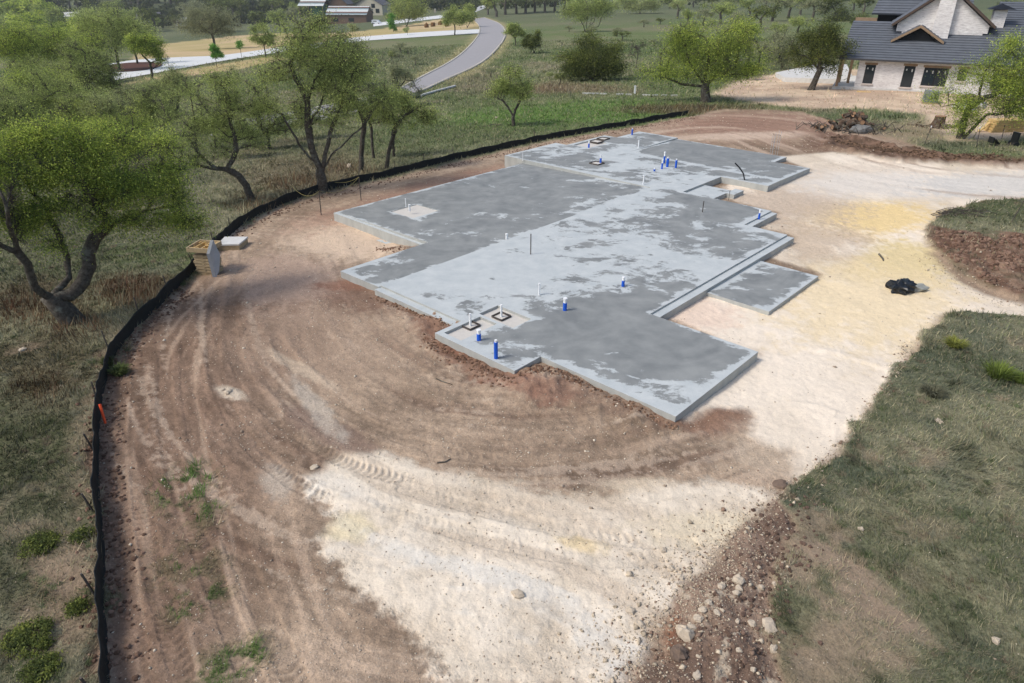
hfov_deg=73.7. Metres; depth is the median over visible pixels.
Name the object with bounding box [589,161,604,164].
drain box
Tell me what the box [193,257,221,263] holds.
form board
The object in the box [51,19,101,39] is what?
oak tree
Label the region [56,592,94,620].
plant
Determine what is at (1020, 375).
grass clump
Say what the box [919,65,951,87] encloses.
window
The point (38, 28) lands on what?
oak tree
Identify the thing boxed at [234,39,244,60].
sapling
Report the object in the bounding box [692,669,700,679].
rock
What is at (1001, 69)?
window
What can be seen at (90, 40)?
oak tree
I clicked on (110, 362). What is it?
grass clump
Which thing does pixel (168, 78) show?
oak tree
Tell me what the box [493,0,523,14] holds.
oak tree
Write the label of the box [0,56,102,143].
oak tree
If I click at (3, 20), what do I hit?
oak tree
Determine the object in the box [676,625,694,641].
rock
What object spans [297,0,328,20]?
house
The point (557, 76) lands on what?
oak tree
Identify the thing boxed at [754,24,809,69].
oak tree
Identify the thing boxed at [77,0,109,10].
oak tree
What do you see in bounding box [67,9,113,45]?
oak tree
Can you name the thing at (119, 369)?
grass clump
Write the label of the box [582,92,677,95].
stone edging
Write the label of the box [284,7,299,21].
oak tree
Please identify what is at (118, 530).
soil clods
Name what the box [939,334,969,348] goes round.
grass clump
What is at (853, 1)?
oak tree
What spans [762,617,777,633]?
rock
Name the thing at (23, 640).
plant
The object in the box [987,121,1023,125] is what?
lumber layer
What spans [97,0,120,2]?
oak tree
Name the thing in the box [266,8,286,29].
oak tree
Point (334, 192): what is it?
rope
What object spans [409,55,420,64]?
oak tree
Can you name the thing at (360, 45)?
oak tree
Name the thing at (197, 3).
oak tree
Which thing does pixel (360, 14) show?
house
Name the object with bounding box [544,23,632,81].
evergreen thicket
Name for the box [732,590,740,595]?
rock
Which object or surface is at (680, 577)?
rock
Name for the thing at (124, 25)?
oak tree
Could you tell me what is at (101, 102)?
oak tree
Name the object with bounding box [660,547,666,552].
rock
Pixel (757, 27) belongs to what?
oak tree
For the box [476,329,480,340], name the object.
stub pipe
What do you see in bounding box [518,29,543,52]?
oak tree
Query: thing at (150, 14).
oak tree
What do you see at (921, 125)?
broken branches
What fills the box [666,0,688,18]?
oak tree
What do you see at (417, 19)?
road
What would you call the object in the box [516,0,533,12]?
oak tree
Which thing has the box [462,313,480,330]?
drain box
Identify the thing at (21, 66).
oak tree
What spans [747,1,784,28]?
oak tree
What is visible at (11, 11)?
oak tree
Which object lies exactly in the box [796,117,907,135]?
cut branches
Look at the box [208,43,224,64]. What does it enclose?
sapling
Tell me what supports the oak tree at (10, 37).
on the ground at (822, 322)
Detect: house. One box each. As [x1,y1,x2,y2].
[64,12,74,20]
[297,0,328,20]
[325,6,373,23]
[327,0,353,5]
[354,0,390,15]
[832,0,1023,95]
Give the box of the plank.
[978,122,990,131]
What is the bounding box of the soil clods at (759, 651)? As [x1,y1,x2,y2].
[684,490,823,682]
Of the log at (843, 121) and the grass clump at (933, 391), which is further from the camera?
the log at (843, 121)
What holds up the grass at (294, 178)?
on the ground at (822, 322)
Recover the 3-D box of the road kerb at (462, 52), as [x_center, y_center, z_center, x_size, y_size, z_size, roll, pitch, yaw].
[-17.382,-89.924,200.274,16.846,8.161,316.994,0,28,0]
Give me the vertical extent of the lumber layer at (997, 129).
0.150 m
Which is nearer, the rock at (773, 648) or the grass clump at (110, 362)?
the rock at (773, 648)
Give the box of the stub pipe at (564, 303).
[563,297,566,310]
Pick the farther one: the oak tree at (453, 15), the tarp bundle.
the oak tree at (453, 15)
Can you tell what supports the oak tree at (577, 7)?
on the ground at (822, 322)
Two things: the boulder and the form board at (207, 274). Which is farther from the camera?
the boulder
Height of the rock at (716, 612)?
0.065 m
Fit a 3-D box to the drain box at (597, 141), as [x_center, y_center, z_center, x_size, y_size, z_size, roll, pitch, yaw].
[5.280,-12.542,42.796,0.722,0.070,0.722,24,36,37]
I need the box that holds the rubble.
[525,245,1022,682]
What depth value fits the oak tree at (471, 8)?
244.84 m
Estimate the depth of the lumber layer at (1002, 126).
46.47 m
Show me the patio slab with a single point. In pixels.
(785, 76)
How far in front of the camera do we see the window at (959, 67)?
60.98 m
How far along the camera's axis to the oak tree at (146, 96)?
52.05 m
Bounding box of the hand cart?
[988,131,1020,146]
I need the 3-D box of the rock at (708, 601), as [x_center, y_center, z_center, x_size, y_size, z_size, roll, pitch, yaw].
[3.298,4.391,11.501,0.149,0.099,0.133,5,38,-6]
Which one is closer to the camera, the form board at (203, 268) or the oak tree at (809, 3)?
the form board at (203, 268)
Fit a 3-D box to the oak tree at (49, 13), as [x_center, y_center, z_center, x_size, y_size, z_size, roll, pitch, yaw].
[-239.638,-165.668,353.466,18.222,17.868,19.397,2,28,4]
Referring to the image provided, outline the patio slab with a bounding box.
[775,64,851,83]
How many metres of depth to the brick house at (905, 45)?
62.61 m
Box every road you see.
[226,17,504,127]
[373,5,484,25]
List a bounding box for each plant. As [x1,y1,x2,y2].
[0,614,58,666]
[12,648,68,682]
[16,527,64,558]
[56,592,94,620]
[66,523,95,544]
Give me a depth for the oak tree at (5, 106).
41.48 m
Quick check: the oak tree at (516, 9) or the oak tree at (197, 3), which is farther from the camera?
the oak tree at (197, 3)
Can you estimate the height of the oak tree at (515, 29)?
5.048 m
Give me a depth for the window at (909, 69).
62.90 m
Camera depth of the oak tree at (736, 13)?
171.13 m
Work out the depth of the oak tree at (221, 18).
177.68 m
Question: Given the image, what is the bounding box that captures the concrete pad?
[706,261,817,314]
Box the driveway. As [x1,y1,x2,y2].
[92,29,478,82]
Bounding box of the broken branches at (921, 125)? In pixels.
[907,124,954,129]
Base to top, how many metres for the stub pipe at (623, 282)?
0.390 m
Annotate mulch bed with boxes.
[105,62,160,70]
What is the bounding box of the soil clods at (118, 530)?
[68,118,694,682]
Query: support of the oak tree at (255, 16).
on the ground at (822, 322)
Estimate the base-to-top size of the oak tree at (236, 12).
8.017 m
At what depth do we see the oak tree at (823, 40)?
63.81 m
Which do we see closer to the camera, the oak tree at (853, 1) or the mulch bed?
the mulch bed
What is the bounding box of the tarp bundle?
[885,278,929,295]
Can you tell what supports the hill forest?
on the ground at (822, 322)
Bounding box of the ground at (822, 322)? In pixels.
[0,0,1023,682]
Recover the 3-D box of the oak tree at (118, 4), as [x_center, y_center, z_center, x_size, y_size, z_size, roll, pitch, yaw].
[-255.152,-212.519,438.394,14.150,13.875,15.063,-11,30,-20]
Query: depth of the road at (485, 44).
126.04 m
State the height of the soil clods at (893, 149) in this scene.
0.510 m
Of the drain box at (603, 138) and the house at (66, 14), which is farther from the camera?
the house at (66, 14)
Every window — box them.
[861,62,877,84]
[899,64,917,88]
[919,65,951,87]
[955,67,970,82]
[989,69,1007,90]
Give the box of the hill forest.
[0,0,849,27]
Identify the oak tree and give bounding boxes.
[0,0,22,14]
[0,0,57,19]
[0,7,26,20]
[0,11,56,28]
[0,14,47,70]
[0,15,86,83]
[0,49,58,88]
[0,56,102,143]
[0,89,56,170]
[0,99,232,324]
[1,57,87,111]
[4,6,49,27]
[14,40,85,75]
[25,21,50,44]
[27,2,66,26]
[34,53,97,106]
[44,86,116,150]
[47,34,132,98]
[49,14,97,29]
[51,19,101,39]
[52,18,116,67]
[55,80,132,127]
[56,0,155,69]
[65,3,117,22]
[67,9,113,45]
[68,0,88,9]
[71,86,141,155]
[75,93,167,169]
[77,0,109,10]
[90,69,125,91]
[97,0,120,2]
[103,79,179,135]
[104,0,125,12]
[110,11,167,63]
[113,28,169,79]
[116,7,139,25]
[123,74,189,130]
[126,60,200,113]
[137,7,158,31]
[139,51,280,200]
[165,0,250,44]
[169,13,183,27]
[173,1,193,12]
[180,0,204,14]
[180,65,247,148]
[200,0,225,32]
[206,115,267,158]
[216,0,248,17]
[228,1,414,193]
[234,10,241,19]
[234,94,297,149]
[246,18,281,56]
[247,11,266,26]
[257,0,287,11]
[261,5,273,11]
[265,8,379,80]
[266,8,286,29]
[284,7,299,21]
[284,94,341,138]
[287,1,305,20]
[326,68,416,171]
[351,91,401,157]
[361,84,446,168]
[377,0,430,26]
[379,93,420,156]
[382,57,427,98]
[392,42,407,52]
[402,46,413,53]
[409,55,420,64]
[439,3,474,34]
[460,2,479,27]
[478,61,538,125]
[480,0,499,16]
[481,2,496,14]
[485,68,495,77]
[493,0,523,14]
[501,0,531,13]
[502,21,526,44]
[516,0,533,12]
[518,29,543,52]
[519,0,539,12]
[534,0,558,12]
[541,0,565,11]
[552,0,624,31]
[553,72,566,83]
[585,25,597,31]
[611,30,632,40]
[612,27,624,35]
[615,0,664,13]
[627,3,786,102]
[628,42,646,66]
[637,19,649,26]
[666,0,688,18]
[680,8,697,24]
[694,8,716,25]
[697,0,740,23]
[707,18,717,26]
[727,9,751,23]
[739,0,756,15]
[746,23,761,40]
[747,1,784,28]
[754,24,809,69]
[755,0,795,20]
[767,21,788,42]
[777,0,804,17]
[780,12,861,89]
[784,15,816,31]
[797,0,827,20]
[848,0,862,10]
[855,0,876,11]
[911,24,1023,139]
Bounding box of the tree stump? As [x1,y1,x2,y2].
[925,115,947,128]
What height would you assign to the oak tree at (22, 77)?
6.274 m
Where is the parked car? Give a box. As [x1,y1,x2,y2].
[371,20,381,23]
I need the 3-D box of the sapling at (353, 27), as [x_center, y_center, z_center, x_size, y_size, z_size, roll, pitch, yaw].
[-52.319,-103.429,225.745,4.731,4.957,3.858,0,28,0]
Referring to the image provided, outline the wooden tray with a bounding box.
[186,239,221,252]
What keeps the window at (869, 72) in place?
in the brick house at (905, 45)
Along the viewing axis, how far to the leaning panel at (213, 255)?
24.61 m
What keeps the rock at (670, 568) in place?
on the ground at (822, 322)
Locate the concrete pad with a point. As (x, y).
(762, 287)
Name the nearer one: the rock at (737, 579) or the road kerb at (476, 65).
the rock at (737, 579)
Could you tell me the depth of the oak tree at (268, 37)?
134.46 m
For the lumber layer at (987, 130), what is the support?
on the ground at (822, 322)
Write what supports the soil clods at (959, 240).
on the ground at (822, 322)
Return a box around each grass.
[0,36,1023,682]
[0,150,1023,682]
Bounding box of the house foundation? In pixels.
[334,131,809,421]
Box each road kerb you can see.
[210,17,505,135]
[240,20,480,119]
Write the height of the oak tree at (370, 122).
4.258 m
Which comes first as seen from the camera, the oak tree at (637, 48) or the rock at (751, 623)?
the rock at (751, 623)
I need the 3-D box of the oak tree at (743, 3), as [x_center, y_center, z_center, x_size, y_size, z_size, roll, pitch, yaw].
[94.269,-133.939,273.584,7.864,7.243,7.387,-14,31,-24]
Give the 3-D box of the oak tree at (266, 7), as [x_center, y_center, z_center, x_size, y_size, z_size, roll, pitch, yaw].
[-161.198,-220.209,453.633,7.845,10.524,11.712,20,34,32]
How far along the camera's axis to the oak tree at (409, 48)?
132.89 m
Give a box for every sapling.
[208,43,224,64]
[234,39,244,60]
[347,22,360,31]
[386,12,397,31]
[403,27,408,34]
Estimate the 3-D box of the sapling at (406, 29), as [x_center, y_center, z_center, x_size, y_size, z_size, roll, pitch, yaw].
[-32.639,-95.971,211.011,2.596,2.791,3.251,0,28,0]
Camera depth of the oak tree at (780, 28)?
131.04 m
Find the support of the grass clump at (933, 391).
on the ground at (822, 322)
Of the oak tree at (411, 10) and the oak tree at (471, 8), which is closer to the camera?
the oak tree at (471, 8)
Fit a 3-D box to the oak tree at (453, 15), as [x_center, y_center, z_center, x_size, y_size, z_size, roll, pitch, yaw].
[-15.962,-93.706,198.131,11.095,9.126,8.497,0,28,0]
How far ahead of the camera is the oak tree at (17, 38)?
101.74 m
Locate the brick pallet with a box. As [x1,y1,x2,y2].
[921,90,939,104]
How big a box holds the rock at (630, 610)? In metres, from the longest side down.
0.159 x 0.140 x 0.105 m
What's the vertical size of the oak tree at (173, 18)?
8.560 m
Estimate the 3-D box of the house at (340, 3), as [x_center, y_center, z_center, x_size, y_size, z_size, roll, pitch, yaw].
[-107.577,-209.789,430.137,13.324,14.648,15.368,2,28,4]
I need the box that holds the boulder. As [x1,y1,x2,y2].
[849,124,872,133]
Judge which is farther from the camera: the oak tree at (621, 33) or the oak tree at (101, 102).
the oak tree at (621, 33)
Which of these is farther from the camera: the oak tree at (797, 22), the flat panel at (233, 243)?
the oak tree at (797, 22)
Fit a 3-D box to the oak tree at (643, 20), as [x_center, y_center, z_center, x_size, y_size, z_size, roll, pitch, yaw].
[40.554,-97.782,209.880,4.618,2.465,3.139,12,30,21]
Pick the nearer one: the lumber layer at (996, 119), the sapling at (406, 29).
the lumber layer at (996, 119)
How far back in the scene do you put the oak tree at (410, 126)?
42.26 m
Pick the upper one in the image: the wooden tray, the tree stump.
the tree stump
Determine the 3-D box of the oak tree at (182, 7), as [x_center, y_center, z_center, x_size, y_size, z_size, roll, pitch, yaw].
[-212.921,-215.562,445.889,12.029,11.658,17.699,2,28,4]
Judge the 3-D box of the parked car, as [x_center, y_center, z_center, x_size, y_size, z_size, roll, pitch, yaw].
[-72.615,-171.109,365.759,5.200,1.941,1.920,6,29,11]
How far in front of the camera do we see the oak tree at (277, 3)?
446.44 m
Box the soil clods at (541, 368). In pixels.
[370,246,683,431]
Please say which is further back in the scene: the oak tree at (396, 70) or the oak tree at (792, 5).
the oak tree at (792, 5)
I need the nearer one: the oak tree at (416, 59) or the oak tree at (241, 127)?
the oak tree at (241, 127)
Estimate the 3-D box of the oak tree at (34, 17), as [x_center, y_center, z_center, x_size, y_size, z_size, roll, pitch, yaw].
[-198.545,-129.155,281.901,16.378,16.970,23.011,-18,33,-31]
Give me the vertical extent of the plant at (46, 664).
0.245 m
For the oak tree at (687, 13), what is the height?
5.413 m
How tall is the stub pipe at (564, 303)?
0.470 m
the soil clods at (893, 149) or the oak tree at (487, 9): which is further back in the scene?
the oak tree at (487, 9)
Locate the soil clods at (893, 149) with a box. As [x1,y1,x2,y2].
[824,136,1020,162]
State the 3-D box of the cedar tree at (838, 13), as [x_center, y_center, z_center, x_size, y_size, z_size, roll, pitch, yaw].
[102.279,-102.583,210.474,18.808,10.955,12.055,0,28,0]
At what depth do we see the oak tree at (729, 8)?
211.52 m
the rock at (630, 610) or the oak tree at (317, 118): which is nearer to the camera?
the rock at (630, 610)
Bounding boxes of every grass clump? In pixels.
[95,356,114,365]
[106,360,130,376]
[916,380,952,398]
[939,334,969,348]
[978,357,1023,381]
[1012,370,1023,384]
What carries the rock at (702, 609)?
on the ground at (822, 322)
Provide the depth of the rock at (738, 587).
11.82 m
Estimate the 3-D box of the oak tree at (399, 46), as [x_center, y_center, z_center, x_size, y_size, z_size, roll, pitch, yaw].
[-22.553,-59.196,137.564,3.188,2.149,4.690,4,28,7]
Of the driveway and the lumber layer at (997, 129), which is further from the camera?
the driveway
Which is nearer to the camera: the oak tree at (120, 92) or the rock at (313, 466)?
the rock at (313, 466)
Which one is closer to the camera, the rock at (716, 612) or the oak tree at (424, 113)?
the rock at (716, 612)
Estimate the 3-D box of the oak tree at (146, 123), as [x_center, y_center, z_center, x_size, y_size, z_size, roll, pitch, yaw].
[-22.790,-12.035,40.331,5.940,4.824,3.721,-11,30,-20]
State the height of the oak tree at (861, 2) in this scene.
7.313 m
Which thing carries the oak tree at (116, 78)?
on the ground at (822, 322)
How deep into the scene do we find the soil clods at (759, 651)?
12.00 m
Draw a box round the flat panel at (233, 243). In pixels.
[218,237,247,250]
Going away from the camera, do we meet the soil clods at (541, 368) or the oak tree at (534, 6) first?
the soil clods at (541, 368)
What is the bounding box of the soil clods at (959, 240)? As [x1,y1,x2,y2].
[934,230,1023,288]
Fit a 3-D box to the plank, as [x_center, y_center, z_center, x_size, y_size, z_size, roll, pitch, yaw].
[32.305,-14.673,46.728,0.727,0.626,0.180,-5,29,-10]
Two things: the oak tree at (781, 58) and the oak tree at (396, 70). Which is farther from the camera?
the oak tree at (781, 58)
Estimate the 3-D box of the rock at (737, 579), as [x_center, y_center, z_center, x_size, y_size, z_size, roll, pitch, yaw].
[3.968,4.179,11.972,0.188,0.164,0.215,-23,36,-36]
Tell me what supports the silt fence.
on the ground at (822, 322)
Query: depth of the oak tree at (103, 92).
53.44 m
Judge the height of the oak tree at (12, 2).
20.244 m
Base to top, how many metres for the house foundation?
1.600 m
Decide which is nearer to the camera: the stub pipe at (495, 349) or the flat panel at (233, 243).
the stub pipe at (495, 349)
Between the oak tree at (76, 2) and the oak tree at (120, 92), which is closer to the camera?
the oak tree at (120, 92)
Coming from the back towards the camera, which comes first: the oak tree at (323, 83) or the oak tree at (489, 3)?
the oak tree at (489, 3)
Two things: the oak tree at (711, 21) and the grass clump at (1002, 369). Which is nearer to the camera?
the grass clump at (1002, 369)
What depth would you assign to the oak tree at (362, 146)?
38.05 m
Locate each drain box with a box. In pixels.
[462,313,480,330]
[491,304,510,321]
[589,139,603,143]
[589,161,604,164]
[596,137,609,140]
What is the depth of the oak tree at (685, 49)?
58.68 m
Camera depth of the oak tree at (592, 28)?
170.64 m
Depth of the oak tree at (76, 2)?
499.01 m
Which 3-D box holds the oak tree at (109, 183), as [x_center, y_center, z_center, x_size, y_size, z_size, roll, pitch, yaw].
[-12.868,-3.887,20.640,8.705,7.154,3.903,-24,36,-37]
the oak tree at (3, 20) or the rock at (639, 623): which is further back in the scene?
the oak tree at (3, 20)
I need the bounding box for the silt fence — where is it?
[79,110,688,682]
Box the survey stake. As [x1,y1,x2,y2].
[98,404,106,423]
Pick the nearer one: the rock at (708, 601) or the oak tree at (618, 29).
the rock at (708, 601)
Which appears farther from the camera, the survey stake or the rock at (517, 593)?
the survey stake
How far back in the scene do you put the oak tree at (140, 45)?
94.61 m
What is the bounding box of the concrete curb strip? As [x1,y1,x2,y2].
[420,85,455,96]
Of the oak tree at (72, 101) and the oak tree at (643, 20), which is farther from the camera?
the oak tree at (643, 20)
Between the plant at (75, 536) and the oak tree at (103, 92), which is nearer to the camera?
the plant at (75, 536)
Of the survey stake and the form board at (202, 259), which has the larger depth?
the form board at (202, 259)
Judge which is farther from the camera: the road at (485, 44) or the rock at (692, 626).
the road at (485, 44)
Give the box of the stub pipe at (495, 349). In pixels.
[494,339,497,358]
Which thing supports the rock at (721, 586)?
on the ground at (822, 322)
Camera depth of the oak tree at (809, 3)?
212.97 m
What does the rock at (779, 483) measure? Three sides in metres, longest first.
0.328 x 0.318 x 0.112 m
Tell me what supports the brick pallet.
on the ground at (822, 322)
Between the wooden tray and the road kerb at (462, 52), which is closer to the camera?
the wooden tray
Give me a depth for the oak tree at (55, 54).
84.13 m
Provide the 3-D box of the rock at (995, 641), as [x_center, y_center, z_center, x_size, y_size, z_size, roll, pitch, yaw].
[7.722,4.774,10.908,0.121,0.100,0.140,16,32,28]
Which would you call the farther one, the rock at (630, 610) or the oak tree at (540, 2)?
the oak tree at (540, 2)
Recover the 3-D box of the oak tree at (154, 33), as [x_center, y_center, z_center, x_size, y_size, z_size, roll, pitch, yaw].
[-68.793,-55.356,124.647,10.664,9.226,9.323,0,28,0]
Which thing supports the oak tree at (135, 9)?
on the ground at (822, 322)
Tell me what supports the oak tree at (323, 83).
on the ground at (822, 322)
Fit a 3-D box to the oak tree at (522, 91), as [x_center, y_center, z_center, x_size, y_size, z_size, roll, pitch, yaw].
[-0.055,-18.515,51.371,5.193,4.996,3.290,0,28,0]
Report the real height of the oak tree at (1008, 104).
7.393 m
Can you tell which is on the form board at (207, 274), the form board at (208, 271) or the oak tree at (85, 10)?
the form board at (208, 271)
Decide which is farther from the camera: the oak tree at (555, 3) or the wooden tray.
the oak tree at (555, 3)
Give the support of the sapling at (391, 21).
on the ground at (822, 322)
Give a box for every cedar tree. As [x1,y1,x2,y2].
[812,0,870,20]
[989,0,1019,11]
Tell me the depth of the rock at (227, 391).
17.62 m
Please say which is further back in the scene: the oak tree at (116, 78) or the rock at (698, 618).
the oak tree at (116, 78)
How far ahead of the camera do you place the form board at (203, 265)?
24.87 m
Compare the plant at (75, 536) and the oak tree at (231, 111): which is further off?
the oak tree at (231, 111)
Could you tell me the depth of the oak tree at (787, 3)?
215.84 m
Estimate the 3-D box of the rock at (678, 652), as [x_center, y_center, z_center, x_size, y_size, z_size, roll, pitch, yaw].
[2.611,4.894,10.710,0.279,0.274,0.276,20,34,32]
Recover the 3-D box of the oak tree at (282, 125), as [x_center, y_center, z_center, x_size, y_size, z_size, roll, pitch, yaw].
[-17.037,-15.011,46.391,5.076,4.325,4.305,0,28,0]
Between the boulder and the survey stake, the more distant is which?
the boulder
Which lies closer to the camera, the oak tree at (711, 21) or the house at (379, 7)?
the oak tree at (711, 21)
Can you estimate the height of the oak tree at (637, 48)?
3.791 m
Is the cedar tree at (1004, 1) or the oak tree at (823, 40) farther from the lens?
the cedar tree at (1004, 1)
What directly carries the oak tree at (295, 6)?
on the ground at (822, 322)
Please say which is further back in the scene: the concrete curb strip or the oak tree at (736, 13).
the oak tree at (736, 13)
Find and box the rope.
[296,177,358,195]
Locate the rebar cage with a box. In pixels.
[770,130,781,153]
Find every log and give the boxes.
[839,118,849,123]
[846,119,854,126]
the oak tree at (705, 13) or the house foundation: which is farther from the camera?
the oak tree at (705, 13)
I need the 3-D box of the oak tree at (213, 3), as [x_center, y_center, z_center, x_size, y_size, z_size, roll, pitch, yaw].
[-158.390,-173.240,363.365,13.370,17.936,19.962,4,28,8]
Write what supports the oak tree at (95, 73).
on the ground at (822, 322)
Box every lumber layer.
[983,128,1023,132]
[985,123,1023,127]
[985,126,1023,130]
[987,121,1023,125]
[988,117,1022,122]
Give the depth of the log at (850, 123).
46.40 m
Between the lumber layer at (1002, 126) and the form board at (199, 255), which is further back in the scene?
the lumber layer at (1002, 126)
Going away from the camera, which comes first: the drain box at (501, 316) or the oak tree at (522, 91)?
the drain box at (501, 316)
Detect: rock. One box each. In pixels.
[224,388,231,394]
[310,464,317,469]
[511,589,524,598]
[626,606,635,613]
[634,619,643,627]
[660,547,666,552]
[668,565,674,571]
[669,643,687,661]
[676,574,683,580]
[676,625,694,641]
[687,624,696,629]
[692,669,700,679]
[693,614,703,622]
[698,606,706,612]
[704,599,712,605]
[714,609,720,615]
[717,583,724,589]
[732,573,744,584]
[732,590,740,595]
[735,584,742,591]
[747,619,755,627]
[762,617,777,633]
[769,644,777,653]
[772,479,786,488]
[991,636,999,644]
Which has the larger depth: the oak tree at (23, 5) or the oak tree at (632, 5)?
the oak tree at (23, 5)
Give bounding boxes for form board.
[193,252,219,257]
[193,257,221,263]
[194,258,207,260]
[195,260,220,266]
[195,265,222,272]
[196,263,220,269]
[198,269,222,275]
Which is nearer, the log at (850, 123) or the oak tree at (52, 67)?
the log at (850, 123)
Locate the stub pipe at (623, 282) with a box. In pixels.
[621,276,624,286]
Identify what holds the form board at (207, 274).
on the ground at (822, 322)
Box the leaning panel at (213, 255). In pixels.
[207,240,219,276]
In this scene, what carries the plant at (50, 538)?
on the ground at (822, 322)
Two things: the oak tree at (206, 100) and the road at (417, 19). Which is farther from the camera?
the road at (417, 19)
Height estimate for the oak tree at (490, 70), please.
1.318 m
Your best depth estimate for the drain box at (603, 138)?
43.59 m
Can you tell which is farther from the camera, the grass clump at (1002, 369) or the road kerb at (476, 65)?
the road kerb at (476, 65)
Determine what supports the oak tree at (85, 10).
on the ground at (822, 322)
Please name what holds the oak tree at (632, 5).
on the ground at (822, 322)
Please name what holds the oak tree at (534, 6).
on the ground at (822, 322)
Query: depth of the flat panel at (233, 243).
27.58 m
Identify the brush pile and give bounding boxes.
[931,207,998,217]
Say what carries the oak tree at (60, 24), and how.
on the ground at (822, 322)
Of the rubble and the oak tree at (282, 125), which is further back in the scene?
the oak tree at (282, 125)

